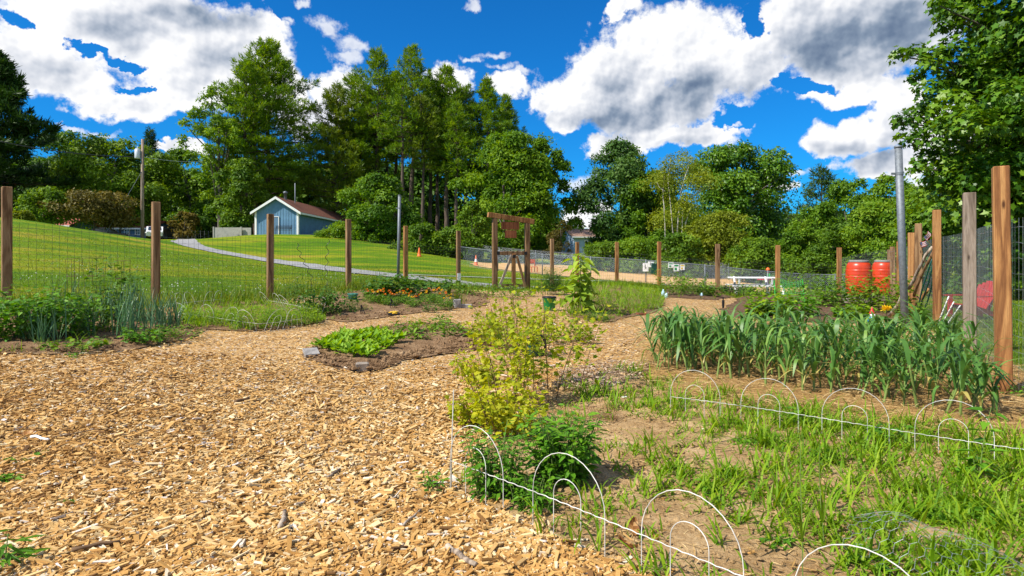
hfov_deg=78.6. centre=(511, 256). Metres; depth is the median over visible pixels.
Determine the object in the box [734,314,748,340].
garlic plant
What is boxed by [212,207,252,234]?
understory tree
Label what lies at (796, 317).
garlic plant
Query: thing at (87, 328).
onion clump
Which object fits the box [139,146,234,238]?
oak tree
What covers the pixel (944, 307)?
twisted rod
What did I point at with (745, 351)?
garlic plant
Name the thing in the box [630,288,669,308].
tall weed
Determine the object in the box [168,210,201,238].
maple shrub
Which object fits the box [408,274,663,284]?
narrow gravel path
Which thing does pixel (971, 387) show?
garlic plant
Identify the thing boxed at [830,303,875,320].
leafy plant
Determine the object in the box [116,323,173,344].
strawberry plant
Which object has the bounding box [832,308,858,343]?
garlic plant
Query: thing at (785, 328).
garlic plant
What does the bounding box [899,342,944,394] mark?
garlic plant
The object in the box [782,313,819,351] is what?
garlic plant
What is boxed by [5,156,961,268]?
woods
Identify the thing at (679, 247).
hedge bush
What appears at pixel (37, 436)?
wood stick
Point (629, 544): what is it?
dead leaf
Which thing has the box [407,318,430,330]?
seedling
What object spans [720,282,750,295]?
bean plant
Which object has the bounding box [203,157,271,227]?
beech tree
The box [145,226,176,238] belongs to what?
parked car
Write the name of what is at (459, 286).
bean plant
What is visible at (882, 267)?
rain barrel
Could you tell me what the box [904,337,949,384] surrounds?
garlic plant
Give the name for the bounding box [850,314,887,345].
garlic plant
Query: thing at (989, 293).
garden chair
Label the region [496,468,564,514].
mint clump
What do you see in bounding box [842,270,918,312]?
currant bush
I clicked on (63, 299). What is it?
plant
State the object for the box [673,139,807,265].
maple tree
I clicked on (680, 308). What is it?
garlic plant
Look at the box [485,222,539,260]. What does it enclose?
sumac bush
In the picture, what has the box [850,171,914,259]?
cherry tree
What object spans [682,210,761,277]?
willow bush
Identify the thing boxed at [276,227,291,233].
garden bench
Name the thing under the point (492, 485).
mint clump
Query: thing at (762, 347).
garlic plant
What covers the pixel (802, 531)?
grass stalk
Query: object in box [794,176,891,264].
cherry tree
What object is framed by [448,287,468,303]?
grass clump
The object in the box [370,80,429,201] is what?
white pine
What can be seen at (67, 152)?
overhead cable
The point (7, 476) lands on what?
broadleaf weed
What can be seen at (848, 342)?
garlic plant
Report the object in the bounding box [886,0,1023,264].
maple tree
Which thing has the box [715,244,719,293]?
fence post
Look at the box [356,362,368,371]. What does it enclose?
concrete block
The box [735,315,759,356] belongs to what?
garlic plant
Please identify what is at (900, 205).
steel pipe
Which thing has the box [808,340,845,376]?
garlic plant
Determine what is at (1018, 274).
woodland edge bush
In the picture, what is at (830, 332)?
garlic plant
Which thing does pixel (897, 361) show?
garlic plant
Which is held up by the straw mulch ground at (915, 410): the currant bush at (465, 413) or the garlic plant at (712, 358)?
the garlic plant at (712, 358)
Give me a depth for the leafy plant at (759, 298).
11.11 m
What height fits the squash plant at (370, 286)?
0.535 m
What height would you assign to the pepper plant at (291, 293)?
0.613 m
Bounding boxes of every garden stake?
[916,259,931,306]
[918,267,931,311]
[924,282,931,307]
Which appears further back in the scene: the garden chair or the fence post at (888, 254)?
the fence post at (888, 254)
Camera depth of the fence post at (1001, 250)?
4.83 m
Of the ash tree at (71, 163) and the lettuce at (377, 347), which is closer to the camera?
the lettuce at (377, 347)
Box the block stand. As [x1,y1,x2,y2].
[842,294,876,302]
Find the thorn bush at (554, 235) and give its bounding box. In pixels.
[542,220,573,264]
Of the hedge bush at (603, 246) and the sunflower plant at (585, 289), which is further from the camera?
the hedge bush at (603, 246)
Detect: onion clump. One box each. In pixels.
[6,301,51,338]
[17,301,78,342]
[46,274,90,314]
[52,296,101,336]
[76,283,123,329]
[96,279,136,318]
[102,282,152,338]
[109,277,158,321]
[132,286,179,328]
[153,293,195,327]
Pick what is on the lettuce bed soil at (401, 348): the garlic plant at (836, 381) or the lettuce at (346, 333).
the lettuce at (346, 333)
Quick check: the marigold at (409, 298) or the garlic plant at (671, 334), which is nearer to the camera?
the garlic plant at (671, 334)
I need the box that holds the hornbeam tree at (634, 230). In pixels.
[602,167,691,259]
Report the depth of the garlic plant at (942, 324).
6.68 m
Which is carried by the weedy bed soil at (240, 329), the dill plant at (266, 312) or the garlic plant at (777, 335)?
the dill plant at (266, 312)
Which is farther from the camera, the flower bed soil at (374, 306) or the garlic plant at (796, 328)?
the flower bed soil at (374, 306)
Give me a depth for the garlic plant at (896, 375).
4.87 m
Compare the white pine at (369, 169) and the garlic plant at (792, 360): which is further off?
the white pine at (369, 169)
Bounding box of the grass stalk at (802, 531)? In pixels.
[771,422,820,575]
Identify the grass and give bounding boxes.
[0,278,1023,575]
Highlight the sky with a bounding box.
[0,0,1018,228]
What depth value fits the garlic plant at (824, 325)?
6.57 m
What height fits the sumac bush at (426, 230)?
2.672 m
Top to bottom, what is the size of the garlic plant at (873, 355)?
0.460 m
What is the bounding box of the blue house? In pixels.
[559,229,594,253]
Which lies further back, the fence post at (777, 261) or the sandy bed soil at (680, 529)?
the fence post at (777, 261)
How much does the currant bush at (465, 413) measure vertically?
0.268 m
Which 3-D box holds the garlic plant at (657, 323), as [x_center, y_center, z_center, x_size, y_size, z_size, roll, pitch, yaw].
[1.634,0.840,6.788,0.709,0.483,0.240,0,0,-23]
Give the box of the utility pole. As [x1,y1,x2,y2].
[134,139,143,237]
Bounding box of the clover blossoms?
[0,251,668,297]
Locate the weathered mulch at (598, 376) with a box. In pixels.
[552,358,653,391]
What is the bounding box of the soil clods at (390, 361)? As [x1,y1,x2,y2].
[0,287,488,369]
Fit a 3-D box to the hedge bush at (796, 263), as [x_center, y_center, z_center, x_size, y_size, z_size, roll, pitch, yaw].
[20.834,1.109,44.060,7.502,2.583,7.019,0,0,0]
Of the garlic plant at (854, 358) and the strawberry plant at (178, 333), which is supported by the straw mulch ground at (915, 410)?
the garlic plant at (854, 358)
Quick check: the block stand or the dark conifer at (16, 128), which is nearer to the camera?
the block stand
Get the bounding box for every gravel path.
[171,239,532,288]
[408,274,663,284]
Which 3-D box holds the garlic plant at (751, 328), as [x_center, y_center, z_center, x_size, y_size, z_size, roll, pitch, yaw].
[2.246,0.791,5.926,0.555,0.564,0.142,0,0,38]
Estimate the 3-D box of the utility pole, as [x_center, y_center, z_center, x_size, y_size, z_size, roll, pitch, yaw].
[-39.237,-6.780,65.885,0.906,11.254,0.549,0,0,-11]
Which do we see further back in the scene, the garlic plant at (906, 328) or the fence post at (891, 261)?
the fence post at (891, 261)
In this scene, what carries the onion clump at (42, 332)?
on the bed soil at (15, 340)
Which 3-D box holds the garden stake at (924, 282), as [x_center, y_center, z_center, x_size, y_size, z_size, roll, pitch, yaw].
[6.809,0.471,10.351,0.034,0.875,0.524,0,0,8]
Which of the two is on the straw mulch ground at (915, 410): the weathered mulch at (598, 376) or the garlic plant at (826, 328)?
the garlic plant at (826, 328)
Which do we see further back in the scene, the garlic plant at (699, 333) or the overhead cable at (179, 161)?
the overhead cable at (179, 161)
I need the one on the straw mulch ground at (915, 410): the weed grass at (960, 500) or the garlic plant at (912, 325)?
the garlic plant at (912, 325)
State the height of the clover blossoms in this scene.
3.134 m
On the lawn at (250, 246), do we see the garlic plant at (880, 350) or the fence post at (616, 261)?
the fence post at (616, 261)
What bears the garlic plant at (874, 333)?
on the straw mulch ground at (915, 410)
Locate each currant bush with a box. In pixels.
[444,385,506,427]
[449,325,542,408]
[451,355,499,381]
[461,315,519,345]
[463,368,549,439]
[466,295,565,353]
[486,280,615,400]
[521,305,579,341]
[541,320,599,344]
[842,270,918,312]
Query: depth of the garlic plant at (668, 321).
6.46 m
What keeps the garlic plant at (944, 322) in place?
on the straw mulch ground at (915, 410)
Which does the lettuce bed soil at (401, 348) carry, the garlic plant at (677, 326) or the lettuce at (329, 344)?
the lettuce at (329, 344)
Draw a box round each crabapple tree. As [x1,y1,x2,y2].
[32,187,140,230]
[95,203,139,234]
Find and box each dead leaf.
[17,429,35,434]
[618,535,638,547]
[629,516,638,535]
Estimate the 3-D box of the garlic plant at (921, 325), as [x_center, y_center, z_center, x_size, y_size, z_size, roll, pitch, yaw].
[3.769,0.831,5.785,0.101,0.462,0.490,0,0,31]
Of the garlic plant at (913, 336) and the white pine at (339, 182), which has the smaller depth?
the garlic plant at (913, 336)
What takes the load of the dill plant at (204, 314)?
on the weedy bed soil at (240, 329)
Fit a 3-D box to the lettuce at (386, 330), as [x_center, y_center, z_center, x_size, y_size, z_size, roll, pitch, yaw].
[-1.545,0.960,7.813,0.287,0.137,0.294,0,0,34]
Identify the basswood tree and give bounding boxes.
[446,127,566,250]
[493,132,586,256]
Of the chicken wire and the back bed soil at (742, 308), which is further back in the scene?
the back bed soil at (742, 308)
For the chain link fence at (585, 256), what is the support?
on the lawn at (250, 246)
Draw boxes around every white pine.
[190,35,346,234]
[200,53,284,227]
[283,82,382,230]
[307,64,398,200]
[322,136,371,216]
[347,44,404,225]
[364,108,382,223]
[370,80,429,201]
[374,74,411,217]
[376,85,400,175]
[381,43,442,209]
[403,92,443,239]
[405,75,445,224]
[411,63,484,231]
[425,95,449,231]
[435,98,482,224]
[444,88,486,206]
[455,72,512,192]
[483,93,526,194]
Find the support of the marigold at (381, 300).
on the flower bed soil at (374, 306)
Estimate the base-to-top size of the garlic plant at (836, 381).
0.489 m
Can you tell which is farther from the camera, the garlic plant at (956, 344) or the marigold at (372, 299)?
the marigold at (372, 299)
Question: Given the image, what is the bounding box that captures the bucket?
[542,296,556,310]
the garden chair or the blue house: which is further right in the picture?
the garden chair
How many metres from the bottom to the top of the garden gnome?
0.277 m
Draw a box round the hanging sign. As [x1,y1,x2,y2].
[501,222,518,237]
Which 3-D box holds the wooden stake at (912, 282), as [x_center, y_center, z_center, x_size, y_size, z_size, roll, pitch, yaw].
[6.943,0.200,10.653,0.067,0.764,0.737,0,0,5]
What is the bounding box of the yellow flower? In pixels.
[880,305,890,315]
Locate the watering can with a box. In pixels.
[522,334,546,356]
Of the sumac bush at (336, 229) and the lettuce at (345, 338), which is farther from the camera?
the sumac bush at (336, 229)
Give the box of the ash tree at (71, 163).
[36,133,184,229]
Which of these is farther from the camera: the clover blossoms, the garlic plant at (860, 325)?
the clover blossoms
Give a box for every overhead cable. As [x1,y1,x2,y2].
[0,141,134,156]
[147,157,202,161]
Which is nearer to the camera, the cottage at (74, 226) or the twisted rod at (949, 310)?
the twisted rod at (949, 310)
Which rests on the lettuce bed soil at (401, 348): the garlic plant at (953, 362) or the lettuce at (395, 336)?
the lettuce at (395, 336)
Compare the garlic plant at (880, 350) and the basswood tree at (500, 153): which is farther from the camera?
the basswood tree at (500, 153)
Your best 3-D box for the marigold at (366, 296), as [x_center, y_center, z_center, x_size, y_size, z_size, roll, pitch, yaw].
[-2.925,0.814,12.865,0.395,0.325,0.384,0,0,33]
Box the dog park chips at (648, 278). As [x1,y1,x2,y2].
[470,261,807,291]
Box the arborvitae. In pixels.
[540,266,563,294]
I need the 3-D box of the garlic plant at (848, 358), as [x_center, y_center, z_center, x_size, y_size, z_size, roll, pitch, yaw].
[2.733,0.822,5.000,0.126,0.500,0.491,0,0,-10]
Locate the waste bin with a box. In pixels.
[650,263,656,273]
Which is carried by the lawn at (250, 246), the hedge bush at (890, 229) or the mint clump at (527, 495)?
the hedge bush at (890, 229)
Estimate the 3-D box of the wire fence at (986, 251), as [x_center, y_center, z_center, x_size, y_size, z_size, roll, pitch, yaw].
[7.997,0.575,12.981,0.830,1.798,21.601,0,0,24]
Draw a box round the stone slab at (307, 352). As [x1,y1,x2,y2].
[302,347,319,356]
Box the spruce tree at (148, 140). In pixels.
[132,126,177,220]
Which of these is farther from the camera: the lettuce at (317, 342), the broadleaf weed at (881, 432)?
the lettuce at (317, 342)
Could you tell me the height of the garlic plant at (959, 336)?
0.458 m
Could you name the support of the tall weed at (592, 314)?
on the weed patch soil at (648, 310)
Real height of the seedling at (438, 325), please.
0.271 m
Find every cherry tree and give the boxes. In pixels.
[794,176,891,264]
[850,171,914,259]
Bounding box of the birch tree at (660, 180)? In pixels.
[636,148,722,235]
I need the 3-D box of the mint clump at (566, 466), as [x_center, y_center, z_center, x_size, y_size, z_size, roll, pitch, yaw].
[0.205,0.926,3.000,0.470,0.389,0.455,0,0,28]
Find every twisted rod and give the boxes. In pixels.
[939,296,948,320]
[944,301,953,318]
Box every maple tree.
[14,129,122,225]
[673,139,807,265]
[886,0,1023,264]
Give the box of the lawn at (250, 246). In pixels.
[0,217,1023,370]
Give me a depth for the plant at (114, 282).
8.44 m
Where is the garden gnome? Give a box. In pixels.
[868,307,875,322]
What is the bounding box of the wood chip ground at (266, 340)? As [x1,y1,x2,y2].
[0,290,935,575]
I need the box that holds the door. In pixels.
[274,216,278,233]
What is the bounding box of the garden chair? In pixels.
[943,281,991,316]
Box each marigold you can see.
[361,289,379,301]
[364,289,380,302]
[374,288,395,304]
[381,292,399,305]
[396,289,413,302]
[400,291,415,304]
[404,295,419,307]
[410,294,422,305]
[419,288,437,301]
[419,291,433,303]
[427,287,446,302]
[433,291,454,306]
[438,297,454,310]
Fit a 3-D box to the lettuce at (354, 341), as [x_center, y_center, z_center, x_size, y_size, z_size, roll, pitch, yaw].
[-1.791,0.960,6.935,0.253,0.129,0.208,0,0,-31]
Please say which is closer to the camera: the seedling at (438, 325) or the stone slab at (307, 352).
the stone slab at (307, 352)
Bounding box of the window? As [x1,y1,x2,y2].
[135,229,139,234]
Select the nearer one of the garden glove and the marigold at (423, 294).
the garden glove
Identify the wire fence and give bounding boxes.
[0,222,486,301]
[182,230,212,238]
[530,249,831,295]
[840,219,1023,384]
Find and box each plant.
[0,283,66,341]
[1,277,109,337]
[40,336,108,350]
[48,281,135,331]
[82,255,150,318]
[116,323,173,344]
[145,325,203,339]
[178,303,249,322]
[215,304,288,328]
[258,304,326,325]
[282,278,300,304]
[292,280,340,314]
[321,289,359,311]
[341,301,368,310]
[360,277,401,297]
[376,274,421,296]
[408,273,454,296]
[422,303,437,311]
[434,277,468,292]
[458,280,498,295]
[485,283,522,298]
[514,287,541,296]
[554,283,577,312]
[555,253,600,312]
[625,314,670,362]
[637,306,689,357]
[637,311,674,335]
[637,331,677,370]
[641,307,695,365]
[649,313,678,357]
[650,312,690,368]
[652,266,699,294]
[652,335,682,369]
[653,318,670,366]
[655,307,672,357]
[663,313,717,355]
[666,314,690,361]
[668,312,723,368]
[669,316,706,372]
[671,324,686,365]
[673,273,714,294]
[673,306,690,319]
[675,310,720,367]
[681,312,712,357]
[683,314,731,372]
[683,321,705,368]
[686,317,712,367]
[688,323,710,374]
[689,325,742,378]
[692,280,724,295]
[694,309,733,364]
[701,317,738,373]
[706,319,726,370]
[707,302,777,376]
[707,318,767,377]
[710,321,764,369]
[712,315,735,378]
[719,310,738,323]
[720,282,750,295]
[726,303,750,331]
[729,319,741,363]
[729,321,784,371]
[729,329,757,371]
[730,310,771,365]
[730,314,764,365]
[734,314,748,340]
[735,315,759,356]
[737,312,779,360]
[738,336,763,368]
[739,287,800,320]
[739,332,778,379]
[740,283,780,296]
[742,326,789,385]
[743,319,796,374]
[744,301,776,316]
[747,310,797,361]
[748,312,774,350]
[750,317,795,371]
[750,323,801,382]
[762,312,778,361]
[766,291,824,317]
[767,327,781,374]
[770,311,799,372]
[772,335,817,386]
[774,298,787,336]
[776,304,796,328]
[776,311,803,342]
[776,332,831,390]
[778,264,824,294]
[779,336,806,378]
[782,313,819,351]
[782,324,828,382]
[787,330,825,391]
[789,311,811,334]
[789,322,880,390]
[793,272,848,304]
[793,327,800,356]
[794,319,842,360]
[794,350,836,386]
[799,310,830,330]
[800,332,831,377]
[801,321,821,362]
[806,313,847,353]
[808,315,860,374]
[808,320,853,379]
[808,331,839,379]
[808,338,829,368]
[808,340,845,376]
[815,277,866,306]
[816,332,862,385]
[823,346,853,393]
[826,323,862,373]
[827,332,867,386]
[828,318,846,359]
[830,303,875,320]
[831,320,859,354]
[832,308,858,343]
[839,314,858,341]
[842,306,872,338]
[842,312,877,365]
[842,327,878,380]
[845,313,909,383]
[846,342,903,400]
[846,345,918,388]
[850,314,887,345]
[850,349,925,402]
[851,348,885,390]
[852,319,902,376]
[853,330,877,386]
[854,320,878,333]
[858,337,908,398]
[861,316,908,368]
[862,326,933,398]
[863,311,885,332]
[867,313,907,342]
[868,342,889,382]
[869,336,895,392]
[869,339,958,408]
[871,321,896,371]
[876,365,924,405]
[886,297,932,322]
[886,329,918,364]
[886,334,915,390]
[886,335,911,387]
[887,321,911,352]
[889,342,938,394]
[893,333,934,371]
[894,315,963,377]
[894,328,969,369]
[897,317,913,338]
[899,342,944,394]
[901,299,935,341]
[902,305,943,330]
[903,312,932,348]
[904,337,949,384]
[905,321,946,368]
[909,326,963,349]
[912,326,964,403]
[912,342,921,378]
[915,321,925,343]
[923,323,971,353]
[925,356,1009,412]
[926,315,953,343]
[928,313,981,354]
[928,314,956,341]
[928,347,1006,409]
[930,319,961,340]
[932,336,1004,401]
[935,355,956,389]
[940,336,988,400]
[940,337,1022,393]
[943,337,973,369]
[944,329,993,357]
[946,333,983,378]
[947,346,1014,411]
[954,327,964,347]
[955,321,992,352]
[957,351,982,415]
[968,358,1011,419]
[970,358,1021,413]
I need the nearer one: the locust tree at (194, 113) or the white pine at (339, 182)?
the locust tree at (194, 113)
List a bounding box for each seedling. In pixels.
[381,320,405,334]
[394,316,423,333]
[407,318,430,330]
[407,328,432,339]
[422,315,445,330]
[432,313,452,322]
[432,321,456,336]
[439,318,466,331]
[454,325,481,335]
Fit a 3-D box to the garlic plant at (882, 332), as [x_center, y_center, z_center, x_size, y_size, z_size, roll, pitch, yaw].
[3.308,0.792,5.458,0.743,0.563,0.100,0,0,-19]
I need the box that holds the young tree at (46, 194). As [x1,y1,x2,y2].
[13,185,80,224]
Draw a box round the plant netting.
[774,278,806,301]
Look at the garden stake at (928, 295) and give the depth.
10.38 m
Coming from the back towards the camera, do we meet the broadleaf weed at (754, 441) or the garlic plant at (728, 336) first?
the garlic plant at (728, 336)
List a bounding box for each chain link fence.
[461,247,907,294]
[477,245,797,280]
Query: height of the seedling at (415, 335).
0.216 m
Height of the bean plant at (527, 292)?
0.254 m
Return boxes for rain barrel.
[845,260,872,294]
[872,260,895,293]
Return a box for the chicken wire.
[842,511,1023,575]
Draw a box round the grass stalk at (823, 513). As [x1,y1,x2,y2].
[799,441,838,540]
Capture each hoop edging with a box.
[176,290,221,305]
[178,303,301,331]
[259,292,325,311]
[450,425,909,575]
[670,370,1023,458]
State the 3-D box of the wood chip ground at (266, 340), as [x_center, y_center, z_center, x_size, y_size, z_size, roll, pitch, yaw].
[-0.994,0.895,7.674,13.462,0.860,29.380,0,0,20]
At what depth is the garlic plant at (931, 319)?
6.30 m
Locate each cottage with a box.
[56,218,99,229]
[100,221,174,238]
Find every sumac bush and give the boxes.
[313,220,367,239]
[387,222,450,252]
[428,225,483,258]
[451,199,491,259]
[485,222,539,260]
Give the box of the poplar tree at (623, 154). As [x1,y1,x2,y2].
[568,135,666,253]
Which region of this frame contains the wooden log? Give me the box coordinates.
[888,297,899,317]
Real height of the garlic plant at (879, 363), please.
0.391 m
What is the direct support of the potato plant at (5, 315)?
on the bed soil at (15, 340)
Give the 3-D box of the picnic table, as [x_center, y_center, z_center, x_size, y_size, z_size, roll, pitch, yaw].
[9.353,1.187,24.300,1.750,0.826,1.488,0,0,7]
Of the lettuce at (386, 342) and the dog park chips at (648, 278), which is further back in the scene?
the dog park chips at (648, 278)
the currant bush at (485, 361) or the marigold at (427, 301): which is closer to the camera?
the currant bush at (485, 361)
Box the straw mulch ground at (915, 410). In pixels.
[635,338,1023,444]
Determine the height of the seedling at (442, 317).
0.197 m
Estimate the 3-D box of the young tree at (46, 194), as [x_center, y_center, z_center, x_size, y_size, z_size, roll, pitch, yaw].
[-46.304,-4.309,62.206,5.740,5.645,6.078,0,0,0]
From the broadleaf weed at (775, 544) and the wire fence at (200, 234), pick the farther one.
the wire fence at (200, 234)
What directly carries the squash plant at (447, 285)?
on the flower bed soil at (374, 306)
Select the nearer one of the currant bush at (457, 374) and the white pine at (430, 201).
the currant bush at (457, 374)
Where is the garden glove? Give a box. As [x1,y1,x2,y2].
[388,311,399,315]
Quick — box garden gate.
[487,212,534,289]
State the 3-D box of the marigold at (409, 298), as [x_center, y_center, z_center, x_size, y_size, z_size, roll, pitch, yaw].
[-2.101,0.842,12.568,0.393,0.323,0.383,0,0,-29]
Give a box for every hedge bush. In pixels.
[579,240,627,271]
[610,234,668,273]
[650,232,711,276]
[720,235,783,283]
[751,255,834,290]
[773,218,830,288]
[799,221,870,285]
[827,199,907,290]
[869,184,961,282]
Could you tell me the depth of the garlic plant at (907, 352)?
4.28 m
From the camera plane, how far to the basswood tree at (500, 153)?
64.11 m
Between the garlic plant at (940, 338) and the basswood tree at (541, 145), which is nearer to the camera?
the garlic plant at (940, 338)
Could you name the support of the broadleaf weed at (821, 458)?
on the sandy bed soil at (680, 529)
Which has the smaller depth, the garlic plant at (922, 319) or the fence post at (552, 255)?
the garlic plant at (922, 319)
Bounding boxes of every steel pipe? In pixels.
[396,195,400,277]
[891,145,908,330]
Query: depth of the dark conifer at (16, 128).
73.80 m
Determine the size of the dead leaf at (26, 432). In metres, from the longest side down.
0.085 x 0.044 x 0.027 m
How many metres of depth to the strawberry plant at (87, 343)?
6.25 m
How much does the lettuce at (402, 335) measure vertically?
0.164 m
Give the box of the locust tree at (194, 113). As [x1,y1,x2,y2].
[174,82,255,226]
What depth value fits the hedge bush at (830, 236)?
42.93 m
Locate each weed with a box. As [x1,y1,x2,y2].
[0,473,25,482]
[0,529,50,566]
[5,450,48,463]
[67,352,79,357]
[414,469,449,491]
[580,399,622,422]
[582,310,614,322]
[583,292,619,310]
[602,284,650,309]
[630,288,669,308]
[693,478,724,497]
[731,434,768,447]
[760,533,797,550]
[768,406,806,424]
[807,448,847,464]
[848,542,896,575]
[865,423,913,445]
[907,506,958,528]
[952,455,998,482]
[954,407,1008,478]
[961,504,1018,526]
[993,384,1023,396]
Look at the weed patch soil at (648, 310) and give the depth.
12.97 m
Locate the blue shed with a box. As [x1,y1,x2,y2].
[250,183,345,235]
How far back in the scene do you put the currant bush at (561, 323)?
8.35 m
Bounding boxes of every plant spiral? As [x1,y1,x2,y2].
[297,243,312,291]
[325,239,329,291]
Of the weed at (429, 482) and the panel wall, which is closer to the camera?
the weed at (429, 482)
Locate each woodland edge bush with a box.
[894,184,1023,293]
[946,193,1023,298]
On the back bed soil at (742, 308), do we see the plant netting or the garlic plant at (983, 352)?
the plant netting
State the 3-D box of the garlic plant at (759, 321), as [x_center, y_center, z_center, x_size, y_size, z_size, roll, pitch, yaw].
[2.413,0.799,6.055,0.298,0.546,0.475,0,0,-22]
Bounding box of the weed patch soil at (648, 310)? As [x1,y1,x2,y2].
[566,285,664,320]
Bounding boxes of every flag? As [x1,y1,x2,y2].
[919,240,926,262]
[923,232,931,244]
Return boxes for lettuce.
[307,337,331,348]
[313,333,337,340]
[319,338,341,350]
[328,329,344,338]
[331,334,351,342]
[331,342,349,352]
[335,331,354,338]
[335,342,364,356]
[339,325,353,333]
[342,338,361,345]
[348,332,365,339]
[352,327,369,335]
[355,338,372,345]
[356,344,378,356]
[362,328,381,340]
[363,327,373,334]
[363,342,384,352]
[369,333,391,341]
[370,325,387,330]
[373,328,399,334]
[374,336,394,348]
[377,333,397,340]
[385,331,406,342]
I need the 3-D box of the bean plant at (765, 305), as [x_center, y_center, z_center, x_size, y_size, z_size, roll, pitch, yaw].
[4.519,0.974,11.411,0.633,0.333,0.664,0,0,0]
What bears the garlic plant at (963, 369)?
on the straw mulch ground at (915, 410)
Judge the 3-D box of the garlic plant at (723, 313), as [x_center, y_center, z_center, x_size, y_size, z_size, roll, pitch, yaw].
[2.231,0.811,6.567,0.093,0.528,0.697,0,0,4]
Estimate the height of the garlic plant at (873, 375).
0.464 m
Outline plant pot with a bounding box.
[348,293,357,299]
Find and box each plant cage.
[65,259,79,304]
[82,258,106,314]
[114,261,129,297]
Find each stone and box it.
[453,299,460,307]
[461,304,471,307]
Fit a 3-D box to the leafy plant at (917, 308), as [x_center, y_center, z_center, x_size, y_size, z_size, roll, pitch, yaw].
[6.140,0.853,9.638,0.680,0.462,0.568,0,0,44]
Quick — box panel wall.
[213,227,250,237]
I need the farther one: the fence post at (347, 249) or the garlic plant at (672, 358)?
the fence post at (347, 249)
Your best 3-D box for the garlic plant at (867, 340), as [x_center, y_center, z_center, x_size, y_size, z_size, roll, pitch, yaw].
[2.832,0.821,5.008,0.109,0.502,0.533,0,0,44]
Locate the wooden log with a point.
(891, 313)
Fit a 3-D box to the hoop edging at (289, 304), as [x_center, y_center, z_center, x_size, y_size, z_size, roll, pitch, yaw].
[-3.857,0.856,10.910,1.909,0.444,0.274,0,0,40]
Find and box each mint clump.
[455,420,534,502]
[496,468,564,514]
[506,403,610,490]
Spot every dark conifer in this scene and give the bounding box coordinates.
[0,50,79,218]
[785,163,849,248]
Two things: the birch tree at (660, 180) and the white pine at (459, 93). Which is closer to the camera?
the birch tree at (660, 180)
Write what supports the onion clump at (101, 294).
on the bed soil at (15, 340)
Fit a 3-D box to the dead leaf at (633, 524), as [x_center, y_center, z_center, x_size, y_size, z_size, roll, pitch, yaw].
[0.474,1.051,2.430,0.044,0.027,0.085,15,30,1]
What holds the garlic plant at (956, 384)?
on the straw mulch ground at (915, 410)
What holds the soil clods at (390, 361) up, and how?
on the lettuce bed soil at (401, 348)
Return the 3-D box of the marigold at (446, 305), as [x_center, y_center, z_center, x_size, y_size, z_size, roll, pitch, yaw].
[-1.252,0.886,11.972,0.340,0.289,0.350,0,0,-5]
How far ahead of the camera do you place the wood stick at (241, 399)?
4.58 m
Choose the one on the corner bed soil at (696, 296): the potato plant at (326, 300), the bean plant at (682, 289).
the bean plant at (682, 289)
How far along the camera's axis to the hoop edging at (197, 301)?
10.81 m
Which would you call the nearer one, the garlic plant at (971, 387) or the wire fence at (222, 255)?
the garlic plant at (971, 387)
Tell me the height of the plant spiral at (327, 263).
1.467 m
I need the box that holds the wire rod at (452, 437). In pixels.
[451,390,453,486]
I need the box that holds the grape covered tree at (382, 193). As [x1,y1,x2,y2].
[334,171,425,242]
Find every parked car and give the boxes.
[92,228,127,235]
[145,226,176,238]
[146,226,163,238]
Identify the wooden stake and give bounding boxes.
[908,246,931,289]
[912,252,931,296]
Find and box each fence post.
[1,186,12,303]
[151,202,160,306]
[266,214,273,300]
[345,219,350,287]
[403,226,407,276]
[456,231,460,282]
[550,239,553,279]
[575,242,578,281]
[615,242,618,281]
[657,242,660,284]
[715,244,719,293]
[775,245,779,293]
[837,248,841,294]
[887,250,889,259]
[890,247,895,301]
[896,242,899,302]
[908,233,914,309]
[915,223,921,310]
[932,210,941,320]
[962,192,976,347]
[991,165,1012,393]
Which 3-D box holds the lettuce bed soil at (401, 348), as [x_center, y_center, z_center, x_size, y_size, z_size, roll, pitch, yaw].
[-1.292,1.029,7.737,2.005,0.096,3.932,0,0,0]
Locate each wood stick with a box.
[30,435,49,439]
[52,427,119,436]
[71,540,119,551]
[234,397,249,402]
[277,509,286,528]
[326,468,340,477]
[402,508,421,526]
[444,543,477,566]
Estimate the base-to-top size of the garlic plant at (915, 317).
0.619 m
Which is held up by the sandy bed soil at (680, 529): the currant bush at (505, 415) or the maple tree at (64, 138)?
the currant bush at (505, 415)
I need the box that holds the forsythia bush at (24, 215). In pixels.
[13,210,37,220]
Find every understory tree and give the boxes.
[183,197,237,238]
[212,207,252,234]
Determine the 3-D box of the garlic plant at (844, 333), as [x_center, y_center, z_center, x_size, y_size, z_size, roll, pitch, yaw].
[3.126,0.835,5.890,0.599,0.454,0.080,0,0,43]
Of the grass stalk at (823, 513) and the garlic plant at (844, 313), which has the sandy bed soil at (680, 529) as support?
the grass stalk at (823, 513)
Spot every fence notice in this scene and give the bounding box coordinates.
[643,263,647,270]
[674,264,678,270]
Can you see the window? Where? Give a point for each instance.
(137, 231)
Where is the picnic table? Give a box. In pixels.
[725,276,781,292]
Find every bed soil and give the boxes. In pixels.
[0,308,203,353]
[180,300,323,330]
[301,323,487,371]
[314,288,489,321]
[461,370,1023,575]
[667,285,752,299]
[720,294,911,322]

